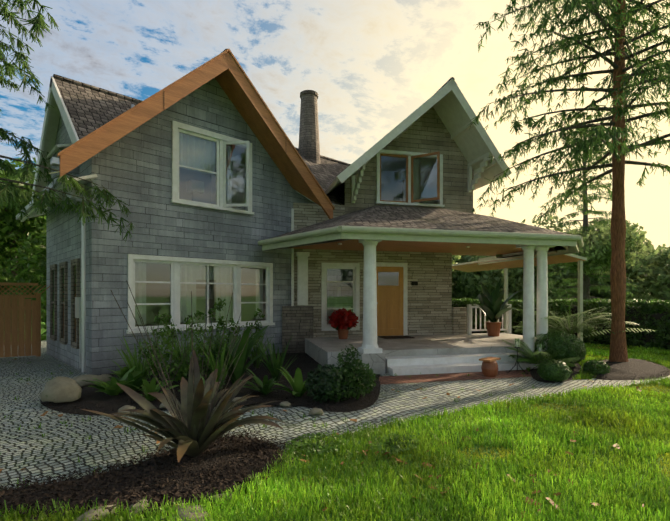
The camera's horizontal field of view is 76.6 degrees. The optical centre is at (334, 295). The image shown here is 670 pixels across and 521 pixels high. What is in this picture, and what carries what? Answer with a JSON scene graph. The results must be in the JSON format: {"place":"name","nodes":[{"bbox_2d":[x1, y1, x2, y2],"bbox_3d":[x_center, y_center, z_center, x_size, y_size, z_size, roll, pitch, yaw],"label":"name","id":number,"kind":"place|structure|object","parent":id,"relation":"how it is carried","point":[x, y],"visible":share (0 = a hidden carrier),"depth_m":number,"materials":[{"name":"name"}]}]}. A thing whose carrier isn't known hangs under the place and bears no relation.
{"place":"outdoors","nodes":[
{"label":"outdoors","id":0,"kind":"place"},
{"bbox_2d":[0,0,669,274],"label":"sky","id":1,"kind":"structure","parent":0,"point":[370,64],"materials":[{"name":"blue"}]},
{"bbox_2d":[0,310,669,520],"bbox_3d":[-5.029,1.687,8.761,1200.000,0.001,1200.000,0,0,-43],"label":"lawn","id":2,"kind":"structure","parent":0,"point":[43,330],"depth_m":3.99,"materials":[{"name":"green plant"}]},
{"bbox_2d":[0,157,36,294],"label":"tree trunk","id":3,"kind":"object","parent":2,"relation":"on","point":[17,164],"depth_m":23.50,"materials":[{"name":"green plant"}]},
{"bbox_2d":[0,208,46,335],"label":"shrubs behind fence","id":4,"kind":"object","parent":2,"relation":"on","point":[29,264],"visible":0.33,"depth_m":17.34,"materials":[{"name":"green plant"}]},
{"bbox_2d":[0,164,46,290],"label":"foliage","id":5,"kind":"object","parent":2,"relation":"on","point":[5,213],"visible":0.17,"depth_m":18.02,"materials":[{"name":"green plant"}]},
{"bbox_2d":[0,0,136,278],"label":"branches","id":6,"kind":"object","parent":2,"relation":"on","point":[38,26],"visible":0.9,"depth_m":7.92,"materials":[{"name":"green plant"}]},
{"bbox_2d":[16,49,352,374],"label":"house","id":7,"kind":"structure","parent":2,"relation":"on","point":[208,173],"depth_m":10.41,"materials":[{"name":"grey wood"}]},
{"bbox_2d":[50,157,84,204],"bbox_3d":[-5.344,-2.245,8.546,0.463,0.464,2.004,0,0,-27],"label":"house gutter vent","id":8,"kind":"object","parent":7,"relation":"attached to","point":[54,161],"visible":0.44,"depth_m":8.93,"materials":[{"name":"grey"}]},
{"bbox_2d":[172,503,211,520],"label":"rock","id":9,"kind":"object","parent":2,"relation":"on","point":[180,513],"visible":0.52,"depth_m":3.19,"materials":[{"name":"beige stone"}]},
{"bbox_2d":[0,364,662,516],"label":"leaf litter","id":10,"kind":"object","parent":2,"relation":"on","point":[342,462],"visible":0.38,"depth_m":4.14,"materials":[{"name":"brown plant"}]},
{"bbox_2d":[0,340,669,489],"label":"cobblestone path","id":11,"kind":"structure","parent":2,"relation":"on","point":[31,450],"depth_m":5.80,"materials":[{"name":"grey stone"}]},
{"bbox_2d":[0,283,49,356],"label":"wooden fence","id":12,"kind":"object","parent":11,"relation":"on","point":[15,325],"visible":0.96,"depth_m":11.46,"materials":[{"name":"brown wood"}]},
{"bbox_2d":[0,437,281,514],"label":"mulch border","id":13,"kind":"object","parent":11,"relation":"on","point":[214,460],"visible":0.44,"depth_m":3.82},
{"bbox_2d":[74,504,117,520],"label":"rock","id":14,"kind":"object","parent":13,"relation":"on","point":[90,512],"visible":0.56,"depth_m":3.19,"materials":[{"name":"grey stone"}]},
{"bbox_2d":[129,499,148,517],"bbox_3d":[-1.535,1.656,3.317,0.148,0.050,0.240,0,0,-22],"label":"rock","id":15,"kind":"object","parent":13,"relation":"on","point":[138,504],"visible":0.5,"depth_m":3.29,"materials":[{"name":"beige stone"}]},
{"bbox_2d":[0,428,297,520],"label":"bed border chips","id":16,"kind":"object","parent":13,"relation":"on","point":[171,493],"visible":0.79,"depth_m":3.74,"materials":[{"name":"brown wood"}]},
{"bbox_2d":[111,280,256,441],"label":"flax stalks","id":17,"kind":"object","parent":13,"relation":"on","point":[181,420],"visible":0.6,"depth_m":4.22,"materials":[{"name":"green plant"}]},
{"bbox_2d":[82,350,287,461],"bbox_3d":[-1.393,1.129,4.318,1.886,1.057,1.616,0,0,-43],"label":"flax plant","id":18,"kind":"object","parent":13,"relation":"on","point":[220,422],"visible":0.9,"depth_m":4.36,"materials":[{"name":"brown plant"}]},
{"bbox_2d":[209,493,231,502],"bbox_3d":[-0.934,1.656,3.475,0.204,0.052,0.122,0,0,-25],"label":"rock","id":19,"kind":"object","parent":13,"relation":"on","point":[222,496],"visible":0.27,"depth_m":3.46,"materials":[{"name":"stone"}]},
{"bbox_2d":[32,352,392,415],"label":"bed mulch","id":20,"kind":"object","parent":11,"relation":"on","point":[303,361],"visible":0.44,"depth_m":6.87,"materials":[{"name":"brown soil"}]},
{"bbox_2d":[40,376,81,402],"bbox_3d":[-4.282,1.451,6.646,0.541,0.355,0.725,0,0,-28],"label":"boulder","id":21,"kind":"object","parent":20,"relation":"on","point":[57,389],"visible":1,"depth_m":6.43,"materials":[{"name":"beige stone"}]},
{"bbox_2d":[71,375,102,386],"bbox_3d":[-4.623,1.567,7.865,0.639,0.184,0.410,0,0,-12],"label":"boulder","id":22,"kind":"object","parent":20,"relation":"on","point":[77,379],"visible":0.58,"depth_m":7.75,"materials":[{"name":"grey stone"}]},
{"bbox_2d":[99,374,111,382],"bbox_3d":[-4.409,1.586,8.052,0.317,0.155,0.393,0,0,3],"label":"rock","id":23,"kind":"object","parent":20,"relation":"on","point":[105,378],"visible":0.33,"depth_m":8.01,"materials":[{"name":"grey stone"}]},
{"bbox_2d":[81,366,144,395],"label":"hosta plant","id":24,"kind":"object","parent":20,"relation":"on","point":[112,387],"visible":0.77,"depth_m":6.92,"materials":[{"name":"green plant"}]},
{"bbox_2d":[118,405,134,412],"bbox_3d":[-2.985,1.626,6.071,0.222,0.095,0.277,0,0,-3],"label":"bed rock","id":25,"kind":"object","parent":20,"relation":"on","point":[127,407],"visible":0.69,"depth_m":6.02,"materials":[{"name":"beige stone"}]},
{"bbox_2d":[108,372,150,391],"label":"hosta plant","id":26,"kind":"object","parent":20,"relation":"on","point":[137,382],"visible":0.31,"depth_m":7.08,"materials":[{"name":"green plant"}]},
{"bbox_2d":[108,360,152,377],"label":"hosta plant","id":27,"kind":"object","parent":20,"relation":"on","point":[121,373],"visible":0.29,"depth_m":8.06,"materials":[{"name":"green plant"}]},
{"bbox_2d":[116,334,167,382],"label":"spiky plant","id":28,"kind":"object","parent":20,"relation":"on","point":[139,367],"visible":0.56,"depth_m":7.57,"materials":[{"name":"green plant"}]},
{"bbox_2d":[115,323,176,372],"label":"tall grass","id":29,"kind":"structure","parent":20,"relation":"on","point":[154,340],"depth_m":8.89,"materials":[{"name":"green plant"}]},
{"bbox_2d":[128,377,178,400],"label":"fern","id":30,"kind":"object","parent":20,"relation":"on","point":[151,387],"visible":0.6,"depth_m":6.63,"materials":[{"name":"green plant"}]},
{"bbox_2d":[133,324,190,385],"bbox_3d":[-2.927,1.056,7.523,1.070,1.102,0.852,0,0,-43],"label":"shrub","id":31,"kind":"object","parent":20,"relation":"on","point":[176,361],"visible":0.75,"depth_m":7.43,"materials":[{"name":"green plant"}]},
{"bbox_2d":[158,354,188,379],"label":"daylily plant","id":32,"kind":"object","parent":20,"relation":"on","point":[176,377],"visible":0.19,"depth_m":8.09,"materials":[{"name":"green plant"}]},
{"bbox_2d":[150,317,214,376],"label":"tall grass","id":33,"kind":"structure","parent":20,"relation":"on","point":[177,346],"depth_m":8.43,"materials":[{"name":"green plant"}]},
{"bbox_2d":[140,328,251,387],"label":"shrub stems","id":34,"kind":"object","parent":20,"relation":"on","point":[182,361],"visible":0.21,"depth_m":7.37,"materials":[{"name":"green plant"}]},
{"bbox_2d":[178,374,225,390],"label":"hosta plant","id":35,"kind":"object","parent":20,"relation":"on","point":[221,383],"visible":0.06,"depth_m":6.80,"materials":[{"name":"green plant"}]},
{"bbox_2d":[181,317,230,377],"bbox_3d":[-2.335,0.990,7.628,0.868,1.208,0.617,0,0,-43],"label":"shrub","id":36,"kind":"object","parent":20,"relation":"on","point":[206,349],"visible":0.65,"depth_m":7.55,"materials":[{"name":"green plant"}]},
{"bbox_2d":[151,298,264,370],"bbox_3d":[-2.694,0.867,9.116,2.335,1.644,0.625,0,0,-21],"label":"leggy plant","id":37,"kind":"object","parent":20,"relation":"on","point":[210,312],"depth_m":9.05,"materials":[{"name":"green plant"}]},
{"bbox_2d":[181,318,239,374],"bbox_3d":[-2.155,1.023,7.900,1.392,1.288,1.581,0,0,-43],"label":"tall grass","id":38,"kind":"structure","parent":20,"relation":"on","point":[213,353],"depth_m":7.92,"materials":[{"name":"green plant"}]},
{"bbox_2d":[194,336,239,388],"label":"iris plant","id":39,"kind":"object","parent":20,"relation":"on","point":[219,365],"visible":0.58,"depth_m":7.36,"materials":[{"name":"green plant"}]},
{"bbox_2d":[223,318,241,343],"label":"shrub","id":40,"kind":"object","parent":20,"relation":"on","point":[231,324],"visible":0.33,"depth_m":9.08,"materials":[{"name":"green plant"}]},
{"bbox_2d":[200,325,268,383],"bbox_3d":[-1.977,1.103,7.963,1.226,1.128,1.217,0,0,16],"label":"canna plant","id":41,"kind":"object","parent":20,"relation":"on","point":[240,369],"visible":0.75,"depth_m":7.77,"materials":[{"name":"green plant"}]},
{"bbox_2d":[240,368,279,394],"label":"fern","id":42,"kind":"object","parent":20,"relation":"on","point":[265,386],"visible":0.88,"depth_m":7.07,"materials":[{"name":"green plant"}]},
{"bbox_2d":[241,327,278,367],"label":"plant","id":43,"kind":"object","parent":20,"relation":"on","point":[256,363],"depth_m":9.49,"materials":[{"name":"green plant"}]},
{"bbox_2d":[255,335,296,380],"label":"spiky plant","id":44,"kind":"object","parent":20,"relation":"on","point":[275,365],"visible":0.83,"depth_m":8.09,"materials":[{"name":"green plant"}]},
{"bbox_2d":[280,401,290,406],"bbox_3d":[-0.752,1.634,6.408,0.184,0.061,0.141,0,0,43],"label":"bed rock","id":45,"kind":"object","parent":20,"relation":"on","point":[285,403],"visible":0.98,"depth_m":6.36,"materials":[{"name":"grey stone"}]},
{"bbox_2d":[274,366,313,396],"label":"hosta plant","id":46,"kind":"object","parent":20,"relation":"on","point":[297,383],"visible":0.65,"depth_m":6.86,"materials":[{"name":"green plant"}]},
{"bbox_2d":[305,364,347,402],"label":"porch shrub","id":47,"kind":"object","parent":20,"relation":"on","point":[315,391],"visible":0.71,"depth_m":6.47,"materials":[{"name":"green plant"}]},
{"bbox_2d":[321,344,376,401],"bbox_3d":[0.269,1.222,6.746,1.164,0.875,0.714,0,0,-43],"label":"porch shrub","id":48,"kind":"object","parent":20,"relation":"on","point":[358,380],"visible":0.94,"depth_m":6.63,"materials":[{"name":"green plant"}]},
{"bbox_2d":[0,358,592,486],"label":"path joint weeds","id":49,"kind":"object","parent":11,"relation":"on","point":[238,405],"visible":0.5,"depth_m":5.69,"materials":[{"name":"green plant"}]},
{"bbox_2d":[308,408,323,414],"bbox_3d":[-0.264,1.631,5.974,0.233,0.078,0.179,0,0,-31],"label":"bed rock","id":50,"kind":"object","parent":11,"relation":"on","point":[316,411],"visible":1,"depth_m":5.92,"materials":[{"name":"beige stone"}]},
{"bbox_2d":[4,219,669,306],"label":"tree line","id":51,"kind":"object","parent":2,"relation":"on","point":[647,270],"visible":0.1,"depth_m":50.36,"materials":[{"name":"green plant"}]},
{"bbox_2d":[285,432,420,455],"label":"ground cover plants","id":52,"kind":"object","parent":2,"relation":"on","point":[317,446],"visible":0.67,"depth_m":4.64,"materials":[{"name":"green plant"}]},
{"bbox_2d":[258,77,583,375],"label":"house porch wing","id":53,"kind":"structure","parent":2,"relation":"on","point":[404,224],"depth_m":12.40,"materials":[{"name":"grey wood"}]},
{"bbox_2d":[378,336,414,338],"bbox_3d":[1.800,1.227,12.431,0.900,0.020,0.600,0,0,-13],"label":"doormat","id":54,"kind":"object","parent":53,"relation":"on","point":[394,337],"visible":1,"depth_m":12.26,"materials":[{"name":"black rubber"}]},
{"bbox_2d":[337,321,501,338],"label":"flower pots","id":55,"kind":"object","parent":53,"relation":"on","point":[493,329],"visible":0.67,"depth_m":12.71,"materials":[{"name":"ceramic"}]},
{"bbox_2d":[474,279,522,321],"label":"banana plant","id":56,"kind":"object","parent":55,"relation":"on","point":[492,308],"visible":0.98,"depth_m":12.76,"materials":[{"name":"green plant"}]},
{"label":"green poinsettia plant","id":57,"kind":"object","parent":55,"relation":"on","visible":0},
{"bbox_2d":[328,308,359,329],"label":"red flowers","id":58,"kind":"object","parent":57,"relation":"on","point":[343,318],"visible":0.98,"depth_m":11.86,"materials":[{"name":"red plant"}]},
{"bbox_2d":[530,362,580,382],"bbox_3d":[5.022,1.655,9.645,1.028,0.048,3.536,0,0,31],"label":"mulch bed","id":59,"kind":"object","parent":2,"relation":"on","point":[537,377],"visible":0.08,"depth_m":8.89,"materials":[{"name":"brown soil"}]},
{"bbox_2d":[530,344,541,370],"bbox_3d":[4.623,1.390,9.450,0.443,0.606,0.412,0,0,-43],"label":"candle stand","id":60,"kind":"object","parent":59,"relation":"on","point":[540,349],"visible":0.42,"depth_m":9.46,"materials":[{"name":"black metal"}]},
{"bbox_2d":[503,339,579,372],"bbox_3d":[4.559,1.307,9.492,1.441,0.686,1.534,0,0,-43],"label":"fern","id":61,"kind":"object","parent":59,"relation":"on","point":[530,355],"visible":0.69,"depth_m":9.45,"materials":[{"name":"green plant"}]},
{"bbox_2d":[537,359,571,381],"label":"box shrub","id":62,"kind":"object","parent":59,"relation":"on","point":[560,371],"visible":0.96,"depth_m":8.18,"materials":[{"name":"green plant"}]},
{"bbox_2d":[535,331,586,363],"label":"boxwood shrub","id":63,"kind":"object","parent":59,"relation":"on","point":[577,348],"visible":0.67,"depth_m":9.76,"materials":[{"name":"green plant"}]},
{"bbox_2d":[452,297,669,350],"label":"hedge","id":64,"kind":"object","parent":2,"relation":"on","point":[652,314],"visible":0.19,"depth_m":14.16,"materials":[{"name":"green plant"}]},
{"bbox_2d":[512,296,654,339],"bbox_3d":[6.378,0.663,11.337,3.200,1.310,3.285,0,0,8],"label":"cycad plant","id":65,"kind":"object","parent":2,"relation":"on","point":[574,327],"visible":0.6,"depth_m":10.95,"materials":[{"name":"green plant"}]},
{"bbox_2d":[532,214,648,304],"bbox_3d":[18.779,-2.453,32.051,8.382,8.317,8.128,0,0,-43],"label":"tree","id":66,"kind":"object","parent":2,"relation":"on","point":[595,250],"visible":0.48,"depth_m":30.44,"materials":[{"name":"plant"}]},
{"bbox_2d":[548,111,640,305],"bbox_3d":[19.317,-6.342,32.807,6.561,16.064,6.722,0,0,-43],"label":"fir tree","id":67,"kind":"object","parent":2,"relation":"on","point":[586,227],"visible":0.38,"depth_m":32.46,"materials":[{"name":"plant"}]},
{"bbox_2d":[582,359,610,374],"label":"pine shrub","id":68,"kind":"object","parent":2,"relation":"on","point":[598,367],"visible":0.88,"depth_m":8.81,"materials":[{"name":"green plant"}]},
{"bbox_2d":[579,358,669,380],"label":"mulch bed","id":69,"kind":"object","parent":2,"relation":"on","point":[633,368],"visible":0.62,"depth_m":9.05,"materials":[{"name":"brown wood"}]},
{"bbox_2d":[467,0,669,361],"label":"fir tree","id":70,"kind":"object","parent":69,"relation":"on","point":[621,78],"visible":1,"depth_m":10.20,"materials":[{"name":"green plant"}]},
{"bbox_2d":[452,255,460,270],"bbox_3d":[8.317,-2.720,36.302,8.706,8.865,7.043,0,0,27],"label":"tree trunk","id":71,"kind":"object","parent":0,"point":[456,257],"depth_m":35.44,"materials":[{"name":"plant"}]},
{"bbox_2d":[379,367,581,383],"bbox_3d":[3.301,1.677,8.961,5.200,0.001,0.750,0,0,-13],"label":"path brick apron","id":72,"kind":"object","parent":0,"point":[435,377],"visible":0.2,"depth_m":8.66,"materials":[{"name":"red brick"}]},
{"bbox_2d":[479,357,500,376],"bbox_3d":[3.227,1.499,8.836,0.480,0.375,0.340,0,0,-43],"label":"clay pot","id":73,"kind":"object","parent":72,"relation":"on","point":[489,367],"visible":0.96,"depth_m":8.71,"materials":[{"name":"ceramic"}]},
{"bbox_2d":[506,338,527,373],"bbox_3d":[4.003,1.315,9.185,0.443,0.756,0.412,0,0,-43],"label":"candle stand","id":74,"kind":"object","parent":72,"relation":"on","point":[517,344],"visible":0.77,"depth_m":9.20,"materials":[{"name":"black metal"}]},
{"bbox_2d":[452,251,586,341],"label":"pergola","id":75,"kind":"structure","parent":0,"point":[473,266],"depth_m":14.61,"materials":[{"name":"beige wood"}]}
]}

